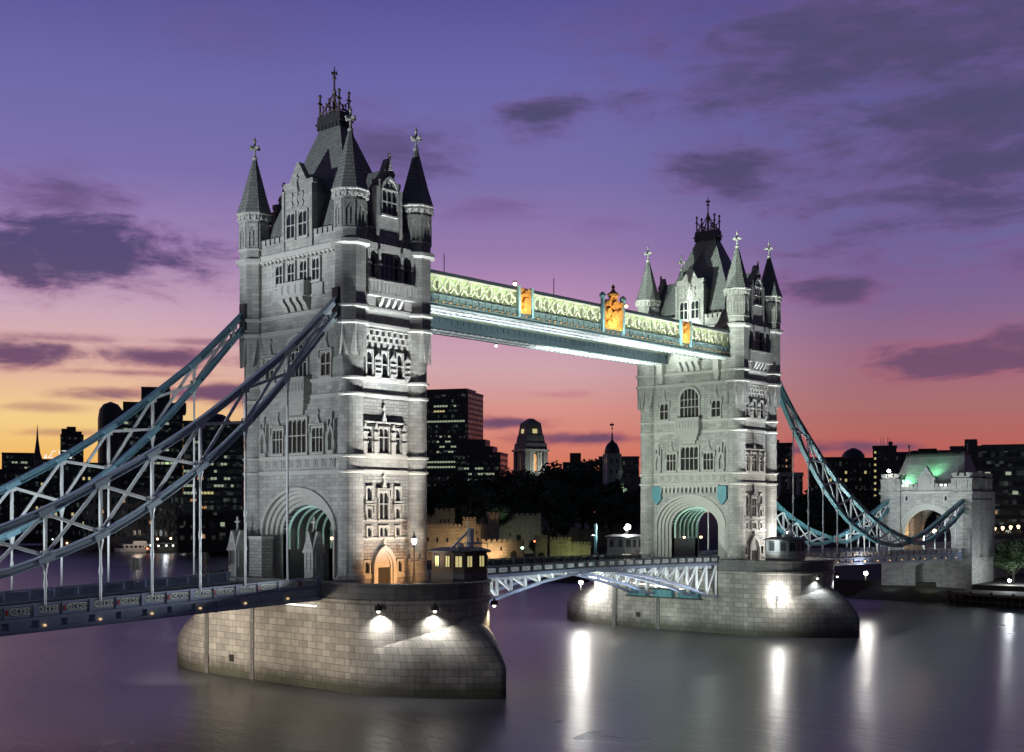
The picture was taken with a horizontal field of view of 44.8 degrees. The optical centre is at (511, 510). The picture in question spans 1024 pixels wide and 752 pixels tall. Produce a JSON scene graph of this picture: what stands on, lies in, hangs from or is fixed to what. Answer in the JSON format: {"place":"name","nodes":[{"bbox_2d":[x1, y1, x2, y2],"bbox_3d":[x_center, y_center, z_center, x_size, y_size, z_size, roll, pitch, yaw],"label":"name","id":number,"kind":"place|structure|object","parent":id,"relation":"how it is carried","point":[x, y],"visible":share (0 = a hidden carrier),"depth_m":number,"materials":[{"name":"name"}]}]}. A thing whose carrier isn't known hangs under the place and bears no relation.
{"place":"outdoors","nodes":[
{"label":"outdoors","id":0,"kind":"place"},
{"bbox_2d":[0,543,1023,751],"bbox_3d":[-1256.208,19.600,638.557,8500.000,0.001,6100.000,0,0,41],"label":"river","id":1,"kind":"structure","parent":0,"point":[900,676],"depth_m":133.44,"materials":[{"name":"liquid"}]},
{"bbox_2d":[114,541,149,552],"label":"passenger boat","id":2,"kind":"object","parent":1,"relation":"on","point":[138,546],"visible":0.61,"depth_m":586.99,"materials":[{"name":"grey glass"}]},
{"bbox_2d":[146,538,190,552],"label":"boat","id":3,"kind":"object","parent":1,"relation":"on","point":[165,547],"visible":0.72,"depth_m":579.22,"materials":[{"name":"black"}]},
{"bbox_2d":[177,570,505,697],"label":"bridge pier","id":4,"kind":"structure","parent":1,"relation":"in","point":[346,637],"depth_m":133.17,"materials":[{"name":"stone"}]},
{"bbox_2d":[227,517,247,580],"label":"stone sentry post","id":5,"kind":"object","parent":4,"relation":"on","point":[235,548],"visible":0.85,"depth_m":146.95,"materials":[{"name":"stone"}]},
{"bbox_2d":[247,536,273,577],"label":"stone kiosk","id":6,"kind":"object","parent":4,"relation":"on","point":[260,556],"visible":0.82,"depth_m":146.90,"materials":[{"name":"grey stone"}]},
{"bbox_2d":[302,517,324,580],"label":"stone sentry post","id":7,"kind":"object","parent":4,"relation":"on","point":[313,550],"visible":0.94,"depth_m":138.29,"materials":[{"name":"stone"}]},
{"bbox_2d":[236,66,433,583],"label":"bridge tower","id":8,"kind":"structure","parent":4,"relation":"on","point":[350,230],"depth_m":143.88,"materials":[{"name":"stone"}]},
{"bbox_2d":[0,313,244,589],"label":"suspension chain","id":9,"kind":"object","parent":8,"relation":"hanging from","point":[108,430],"visible":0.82,"depth_m":137.83,"materials":[{"name":"blue paint"}]},
{"bbox_2d":[0,297,339,604],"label":"suspension chain","id":10,"kind":"object","parent":8,"relation":"hanging from","point":[45,557],"visible":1,"depth_m":122.32,"materials":[{"name":"blue metal"}]},
{"bbox_2d":[0,572,321,636],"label":"side span","id":11,"kind":"object","parent":10,"relation":"hanging from","point":[27,611],"visible":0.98,"depth_m":125.45,"materials":[{"name":"metal"}]},
{"bbox_2d":[269,426,285,456],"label":"window","id":12,"kind":"structure","parent":8,"relation":"in","point":[277,435],"depth_m":147.04,"materials":[{"name":"glass"}]},
{"bbox_2d":[274,263,283,289],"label":"window","id":13,"kind":"structure","parent":8,"relation":"in","point":[279,268],"depth_m":146.79,"materials":[{"name":"stone"}]},
{"bbox_2d":[287,261,295,281],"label":"window","id":14,"kind":"structure","parent":8,"relation":"in","point":[291,266],"depth_m":145.32,"materials":[{"name":"glass"}]},
{"bbox_2d":[285,416,308,455],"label":"window","id":15,"kind":"structure","parent":8,"relation":"in","point":[298,426],"depth_m":144.47,"materials":[{"name":"glass"}]},
{"bbox_2d":[285,333,309,377],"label":"window","id":16,"kind":"structure","parent":8,"relation":"in","point":[304,370],"depth_m":144.30,"materials":[{"name":"stone"}]},
{"bbox_2d":[299,258,308,279],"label":"window","id":17,"kind":"structure","parent":8,"relation":"in","point":[303,263],"depth_m":143.77,"materials":[{"name":"glass"}]},
{"bbox_2d":[310,255,321,282],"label":"window","id":18,"kind":"structure","parent":8,"relation":"in","point":[316,260],"depth_m":142.30,"materials":[{"name":"stone"}]},
{"bbox_2d":[308,423,325,454],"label":"window","id":19,"kind":"structure","parent":8,"relation":"in","point":[317,432],"depth_m":142.20,"materials":[{"name":"glass"}]},
{"bbox_2d":[317,347,333,377],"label":"window","id":20,"kind":"structure","parent":8,"relation":"in","point":[325,356],"depth_m":141.16,"materials":[{"name":"stone"}]},
{"bbox_2d":[364,349,374,377],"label":"window","id":21,"kind":"structure","parent":8,"relation":"in","point":[369,360],"depth_m":140.87,"materials":[{"name":"stone"}]},
{"bbox_2d":[371,540,396,583],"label":"doorway","id":22,"kind":"structure","parent":8,"relation":"in","point":[384,564],"depth_m":142.41,"materials":[{"name":"stone"}]},
{"bbox_2d":[376,488,391,520],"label":"window","id":23,"kind":"structure","parent":8,"relation":"in","point":[383,497],"depth_m":142.41,"materials":[{"name":"stone"}]},
{"bbox_2d":[377,525,390,538],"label":"window","id":24,"kind":"structure","parent":8,"relation":"in","point":[383,531],"depth_m":142.37,"materials":[{"name":"stone"}]},
{"bbox_2d":[377,426,390,455],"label":"window","id":25,"kind":"structure","parent":8,"relation":"in","point":[384,436],"depth_m":142.44,"materials":[{"name":"glass"}]},
{"bbox_2d":[380,350,389,379],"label":"window","id":26,"kind":"structure","parent":8,"relation":"in","point":[384,355],"depth_m":142.65,"materials":[{"name":"stone"}]},
{"bbox_2d":[381,253,398,282],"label":"window","id":27,"kind":"structure","parent":8,"relation":"in","point":[390,263],"depth_m":142.65,"materials":[{"name":"glass"}]},
{"bbox_2d":[395,352,404,381],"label":"window","id":28,"kind":"structure","parent":8,"relation":"in","point":[399,356],"depth_m":144.44,"materials":[{"name":"glass"}]},
{"bbox_2d":[431,313,668,365],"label":"walkway","id":29,"kind":"structure","parent":8,"relation":"attached to","point":[449,326],"depth_m":185.48,"materials":[{"name":"white paint"}]},
{"bbox_2d":[431,269,730,359],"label":"walkway","id":30,"kind":"structure","parent":8,"relation":"attached to","point":[612,319],"depth_m":170.35,"materials":[{"name":"white paint"}]},
{"bbox_2d":[407,532,420,583],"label":"street lamp","id":31,"kind":"object","parent":4,"relation":"on","point":[414,541],"visible":0.94,"depth_m":143.27,"materials":[{"name":"metal"}]},
{"bbox_2d":[427,521,490,582],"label":"control cabin","id":32,"kind":"object","parent":4,"relation":"on","point":[460,562],"visible":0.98,"depth_m":140.78,"materials":[{"name":"metal"}]},
{"bbox_2d":[427,557,595,602],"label":"bascule leaf","id":33,"kind":"object","parent":4,"relation":"attached to","point":[504,569],"visible":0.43,"depth_m":165.55,"materials":[{"name":"metal"}]},
{"bbox_2d":[567,554,859,637],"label":"bridge pier","id":34,"kind":"structure","parent":1,"relation":"in","point":[807,604],"depth_m":195.82,"materials":[{"name":"stone"}]},
{"bbox_2d":[515,554,718,597],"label":"bascule leaf","id":35,"kind":"object","parent":34,"relation":"attached to","point":[637,567],"visible":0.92,"depth_m":192.28,"materials":[{"name":"white paint"}]},
{"bbox_2d":[625,587,701,599],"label":"maintenance cradle","id":36,"kind":"object","parent":35,"relation":"hanging from","point":[664,593],"visible":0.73,"depth_m":204.16,"materials":[{"name":"teal paint"}]},
{"bbox_2d":[604,534,640,555],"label":"control cabin","id":37,"kind":"object","parent":34,"relation":"on","point":[623,543],"visible":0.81,"depth_m":219.33,"materials":[{"name":"metal"}]},
{"bbox_2d":[635,200,782,559],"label":"bridge tower","id":38,"kind":"structure","parent":34,"relation":"on","point":[708,433],"depth_m":206.09,"materials":[{"name":"stone"}]},
{"bbox_2d":[657,401,670,421],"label":"window","id":39,"kind":"structure","parent":38,"relation":"in","point":[663,407],"depth_m":209.59,"materials":[{"name":"glass"}]},
{"bbox_2d":[664,451,677,472],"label":"window","id":40,"kind":"structure","parent":38,"relation":"in","point":[671,458],"depth_m":208.78,"materials":[{"name":"glass"}]},
{"bbox_2d":[679,445,699,471],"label":"window","id":41,"kind":"structure","parent":38,"relation":"in","point":[689,455],"depth_m":206.29,"materials":[{"name":"glass"}]},
{"bbox_2d":[678,387,700,417],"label":"window","id":42,"kind":"structure","parent":38,"relation":"in","point":[689,398],"depth_m":206.29,"materials":[{"name":"glass"}]},
{"bbox_2d":[701,450,715,471],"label":"window","id":43,"kind":"structure","parent":38,"relation":"in","point":[708,457],"depth_m":203.84,"materials":[{"name":"glass"}]},
{"bbox_2d":[709,397,722,418],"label":"window","id":44,"kind":"structure","parent":38,"relation":"in","point":[716,403],"depth_m":202.85,"materials":[{"name":"glass"}]},
{"bbox_2d":[748,531,760,559],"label":"doorway","id":45,"kind":"structure","parent":38,"relation":"in","point":[754,546],"depth_m":204.14,"materials":[{"name":"stone"}]},
{"bbox_2d":[750,495,758,517],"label":"window","id":46,"kind":"structure","parent":38,"relation":"in","point":[753,500],"depth_m":204.14,"materials":[{"name":"stone"}]},
{"bbox_2d":[708,499,889,550],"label":"suspension chain","id":47,"kind":"object","parent":38,"relation":"hanging from","point":[785,513],"visible":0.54,"depth_m":259.42,"materials":[{"name":"teal paint"}]},
{"bbox_2d":[780,380,964,552],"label":"suspension chain","id":48,"kind":"object","parent":38,"relation":"hanging from","point":[785,402],"visible":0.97,"depth_m":229.06,"materials":[{"name":"teal paint"}]},
{"bbox_2d":[698,547,962,565],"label":"side span","id":49,"kind":"object","parent":48,"relation":"hanging from","point":[860,556],"visible":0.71,"depth_m":246.61,"materials":[{"name":"metal"}]},
{"bbox_2d":[763,518,807,560],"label":"control cabin","id":50,"kind":"object","parent":34,"relation":"on","point":[788,546],"visible":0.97,"depth_m":197.28,"materials":[{"name":"metal"}]},
{"bbox_2d":[946,590,1023,608],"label":"timber jetty","id":51,"kind":"object","parent":1,"relation":"in","point":[991,594],"visible":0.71,"depth_m":257.92,"materials":[{"name":"black wood"}]},
{"bbox_2d":[0,0,1023,512],"label":"sky","id":52,"kind":"structure","parent":0,"point":[876,147],"materials":[{"name":"purple"}]},
{"bbox_2d":[147,513,1023,602],"bbox_3d":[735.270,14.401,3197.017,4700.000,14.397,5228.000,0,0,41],"label":"river bank","id":53,"kind":"structure","parent":0,"point":[850,580],"depth_m":324.54,"materials":[{"name":"black stone"}]},
{"bbox_2d":[1,452,33,468],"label":"office block","id":54,"kind":"structure","parent":53,"relation":"on","point":[17,460],"depth_m":941.09,"materials":[{"name":"black glass"}]},
{"bbox_2d":[0,469,46,543],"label":"building","id":55,"kind":"structure","parent":53,"relation":"on","point":[22,500],"depth_m":690.76,"materials":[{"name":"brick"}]},
{"bbox_2d":[34,425,41,467],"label":"church spire","id":56,"kind":"structure","parent":53,"relation":"on","point":[37,458],"depth_m":983.22,"materials":[{"name":"stone"}]},
{"bbox_2d":[60,427,83,461],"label":"tower block","id":57,"kind":"structure","parent":53,"relation":"on","point":[70,437],"depth_m":993.31,"materials":[{"name":"black glass"}]},
{"bbox_2d":[47,462,113,542],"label":"building","id":58,"kind":"structure","parent":53,"relation":"on","point":[74,533],"depth_m":668.13,"materials":[{"name":"black glass"}]},
{"bbox_2d":[84,488,182,547],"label":"building","id":59,"kind":"structure","parent":53,"relation":"on","point":[168,510],"depth_m":615.68,"materials":[{"name":"stone"}]},
{"bbox_2d":[98,387,185,492],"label":"office block","id":60,"kind":"structure","parent":53,"relation":"on","point":[109,412],"depth_m":708.85,"materials":[{"name":"black glass"}]},
{"bbox_2d":[177,511,243,551],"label":"riverside building","id":61,"kind":"structure","parent":53,"relation":"on","point":[217,529],"depth_m":547.03,"materials":[{"name":"stone"}]},
{"bbox_2d":[183,421,243,514],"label":"office block","id":62,"kind":"structure","parent":53,"relation":"on","point":[222,486],"depth_m":590.32,"materials":[{"name":"black glass"}]},
{"bbox_2d":[434,508,454,525],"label":"fortress tower","id":63,"kind":"structure","parent":53,"relation":"on","point":[446,516],"depth_m":433.24,"materials":[{"name":"stone"}]},
{"bbox_2d":[427,524,465,559],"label":"fortress wall","id":64,"kind":"structure","parent":53,"relation":"on","point":[443,536],"depth_m":398.25,"materials":[{"name":"stone"}]},
{"bbox_2d":[427,469,467,525],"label":"office block","id":65,"kind":"structure","parent":53,"relation":"on","point":[432,476],"depth_m":692.60,"materials":[{"name":"black glass"}]},
{"bbox_2d":[436,503,465,523],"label":"broadleaf tree","id":66,"kind":"object","parent":53,"relation":"on","point":[458,516],"visible":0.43,"depth_m":448.43,"materials":[{"name":"green plant"}]},
{"bbox_2d":[427,388,483,472],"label":"office tower","id":67,"kind":"structure","parent":53,"relation":"on","point":[454,416],"depth_m":885.57,"materials":[{"name":"black glass"}]},
{"bbox_2d":[445,472,491,511],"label":"broadleaf tree","id":68,"kind":"object","parent":53,"relation":"on","point":[461,482],"visible":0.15,"depth_m":517.63,"materials":[{"name":"green plant"}]},
{"bbox_2d":[461,488,499,522],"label":"broadleaf tree","id":69,"kind":"object","parent":53,"relation":"on","point":[476,501],"visible":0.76,"depth_m":439.05,"materials":[{"name":"green plant"}]},
{"bbox_2d":[455,439,507,522],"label":"office block","id":70,"kind":"structure","parent":53,"relation":"on","point":[475,458],"depth_m":809.52,"materials":[{"name":"black glass"}]},
{"bbox_2d":[476,523,491,546],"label":"fortress wall","id":71,"kind":"structure","parent":53,"relation":"on","point":[483,531],"depth_m":401.65,"materials":[{"name":"stone"}]},
{"bbox_2d":[469,467,513,496],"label":"broadleaf tree","id":72,"kind":"object","parent":53,"relation":"on","point":[483,483],"visible":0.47,"depth_m":497.72,"materials":[{"name":"green plant"}]},
{"bbox_2d":[487,512,500,540],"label":"fortress turret","id":73,"kind":"object","parent":53,"relation":"on","point":[493,518],"visible":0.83,"depth_m":401.69,"materials":[{"name":"stone"}]},
{"bbox_2d":[482,502,514,528],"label":"broadleaf tree","id":74,"kind":"object","parent":53,"relation":"on","point":[505,516],"visible":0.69,"depth_m":416.66,"materials":[{"name":"green plant"}]},
{"bbox_2d":[481,539,523,559],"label":"fortress wall","id":75,"kind":"structure","parent":53,"relation":"on","point":[504,548],"depth_m":394.59,"materials":[{"name":"stone"}]},
{"bbox_2d":[499,513,541,553],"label":"fortress bastion","id":76,"kind":"object","parent":53,"relation":"on","point":[527,527],"visible":0.52,"depth_m":424.59,"materials":[{"name":"stone"}]},
{"bbox_2d":[478,418,566,526],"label":"domed office building","id":77,"kind":"structure","parent":53,"relation":"on","point":[530,451],"depth_m":756.71,"materials":[{"name":"stone"}]},
{"bbox_2d":[505,469,551,510],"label":"broadleaf tree","id":78,"kind":"object","parent":53,"relation":"on","point":[530,487],"visible":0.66,"depth_m":474.85,"materials":[{"name":"green plant"}]},
{"bbox_2d":[535,535,547,556],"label":"fortress gate","id":79,"kind":"structure","parent":53,"relation":"on","point":[540,546],"depth_m":378.68,"materials":[{"name":"stone"}]},
{"bbox_2d":[538,460,573,529],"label":"broadleaf tree","id":80,"kind":"object","parent":53,"relation":"on","point":[558,472],"visible":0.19,"depth_m":493.04,"materials":[{"name":"green plant"}]},
{"bbox_2d":[536,478,582,511],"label":"broadleaf tree","id":81,"kind":"object","parent":53,"relation":"on","point":[573,494],"visible":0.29,"depth_m":461.30,"materials":[{"name":"green plant"}]},
{"bbox_2d":[549,537,571,557],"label":"fortress wall","id":82,"kind":"structure","parent":53,"relation":"on","point":[560,547],"depth_m":379.33,"materials":[{"name":"stone"}]},
{"bbox_2d":[551,458,602,529],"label":"broadleaf tree","id":83,"kind":"object","parent":53,"relation":"on","point":[578,479],"visible":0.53,"depth_m":493.97,"materials":[{"name":"green plant"}]},
{"bbox_2d":[563,453,592,522],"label":"office block","id":84,"kind":"structure","parent":53,"relation":"on","point":[575,457],"depth_m":893.68,"materials":[{"name":"black glass"}]},
{"bbox_2d":[571,541,590,556],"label":"fortress wall","id":85,"kind":"structure","parent":53,"relation":"on","point":[578,549],"depth_m":379.76,"materials":[{"name":"stone"}]},
{"bbox_2d":[541,528,640,549],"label":"fortress wall","id":86,"kind":"structure","parent":53,"relation":"on","point":[579,535],"depth_m":440.23,"materials":[{"name":"stone"}]},
{"bbox_2d":[588,513,609,543],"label":"broadleaf tree","id":87,"kind":"object","parent":53,"relation":"on","point":[597,519],"visible":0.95,"depth_m":423.89,"materials":[{"name":"green plant"}]},
{"bbox_2d":[585,479,628,529],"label":"broadleaf tree","id":88,"kind":"object","parent":53,"relation":"on","point":[617,486],"visible":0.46,"depth_m":466.27,"materials":[{"name":"green plant"}]},
{"bbox_2d":[599,456,638,476],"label":"building","id":89,"kind":"structure","parent":53,"relation":"on","point":[630,466],"depth_m":594.30,"materials":[{"name":"black stone"}]},
{"bbox_2d":[600,424,640,529],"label":"domed turret","id":90,"kind":"object","parent":53,"relation":"on","point":[612,463],"visible":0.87,"depth_m":479.09,"materials":[{"name":"stone"}]},
{"bbox_2d":[620,489,640,527],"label":"broadleaf tree","id":91,"kind":"object","parent":53,"relation":"on","point":[631,500],"visible":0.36,"depth_m":449.53,"materials":[{"name":"green plant"}]},
{"bbox_2d":[777,440,791,471],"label":"tower block","id":92,"kind":"structure","parent":53,"relation":"on","point":[784,457],"depth_m":695.25,"materials":[{"name":"black glass"}]},
{"bbox_2d":[777,472,803,532],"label":"building","id":93,"kind":"structure","parent":53,"relation":"on","point":[784,480],"depth_m":554.10,"materials":[{"name":"black stone"}]},
{"bbox_2d":[778,502,815,536],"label":"broadleaf tree","id":94,"kind":"object","parent":53,"relation":"on","point":[800,515],"visible":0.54,"depth_m":396.25,"materials":[{"name":"green plant"}]},
{"bbox_2d":[777,490,820,518],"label":"broadleaf tree","id":95,"kind":"object","parent":53,"relation":"on","point":[788,495],"visible":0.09,"depth_m":439.02,"materials":[{"name":"green plant"}]},
{"bbox_2d":[794,484,839,538],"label":"broadleaf tree","id":96,"kind":"object","parent":53,"relation":"on","point":[803,502],"visible":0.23,"depth_m":429.46,"materials":[{"name":"green plant"}]},
{"bbox_2d":[809,457,842,528],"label":"hotel","id":97,"kind":"structure","parent":53,"relation":"on","point":[835,464],"depth_m":615.06,"materials":[{"name":"black concrete"}]},
{"bbox_2d":[810,507,843,547],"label":"broadleaf tree","id":98,"kind":"object","parent":53,"relation":"on","point":[830,522],"visible":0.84,"depth_m":357.54,"materials":[{"name":"green plant"}]},
{"bbox_2d":[815,493,855,543],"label":"broadleaf tree","id":99,"kind":"object","parent":53,"relation":"on","point":[828,505],"visible":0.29,"depth_m":397.43,"materials":[{"name":"green plant"}]},
{"bbox_2d":[842,448,872,524],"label":"hotel","id":100,"kind":"structure","parent":53,"relation":"on","point":[857,473],"depth_m":634.10,"materials":[{"name":"black concrete"}]},
{"bbox_2d":[849,494,880,544],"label":"broadleaf tree","id":101,"kind":"object","parent":53,"relation":"on","point":[872,503],"visible":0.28,"depth_m":387.20,"materials":[{"name":"green plant"}]},
{"bbox_2d":[872,437,896,533],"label":"office block","id":102,"kind":"structure","parent":53,"relation":"on","point":[884,458],"depth_m":516.46,"materials":[{"name":"black glass"}]},
{"bbox_2d":[896,448,949,473],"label":"office block","id":103,"kind":"structure","parent":53,"relation":"on","point":[900,456],"depth_m":696.43,"materials":[{"name":"black glass"}]},
{"bbox_2d":[923,511,949,531],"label":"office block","id":104,"kind":"structure","parent":53,"relation":"on","point":[933,517],"depth_m":553.16,"materials":[{"name":"brown glass"}]},
{"bbox_2d":[879,443,994,596],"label":"gatehouse","id":105,"kind":"object","parent":53,"relation":"on","point":[919,499],"visible":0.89,"depth_m":277.68,"materials":[{"name":"stone"}]},
{"bbox_2d":[922,538,1023,578],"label":"approach viaduct","id":106,"kind":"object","parent":53,"relation":"on","point":[998,573],"depth_m":296.17,"materials":[{"name":"stone"}]},
{"bbox_2d":[950,439,1023,535],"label":"hotel","id":107,"kind":"structure","parent":53,"relation":"on","point":[1003,464],"depth_m":468.39,"materials":[{"name":"black glass"}]},
{"bbox_2d":[992,537,1023,582],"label":"broadleaf tree","id":108,"kind":"object","parent":53,"relation":"on","point":[1012,563],"visible":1,"depth_m":273.16,"materials":[{"name":"green plant"}]},
{"bbox_2d":[850,585,967,603],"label":"river foreshore","id":109,"kind":"structure","parent":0,"point":[931,594],"depth_m":273.43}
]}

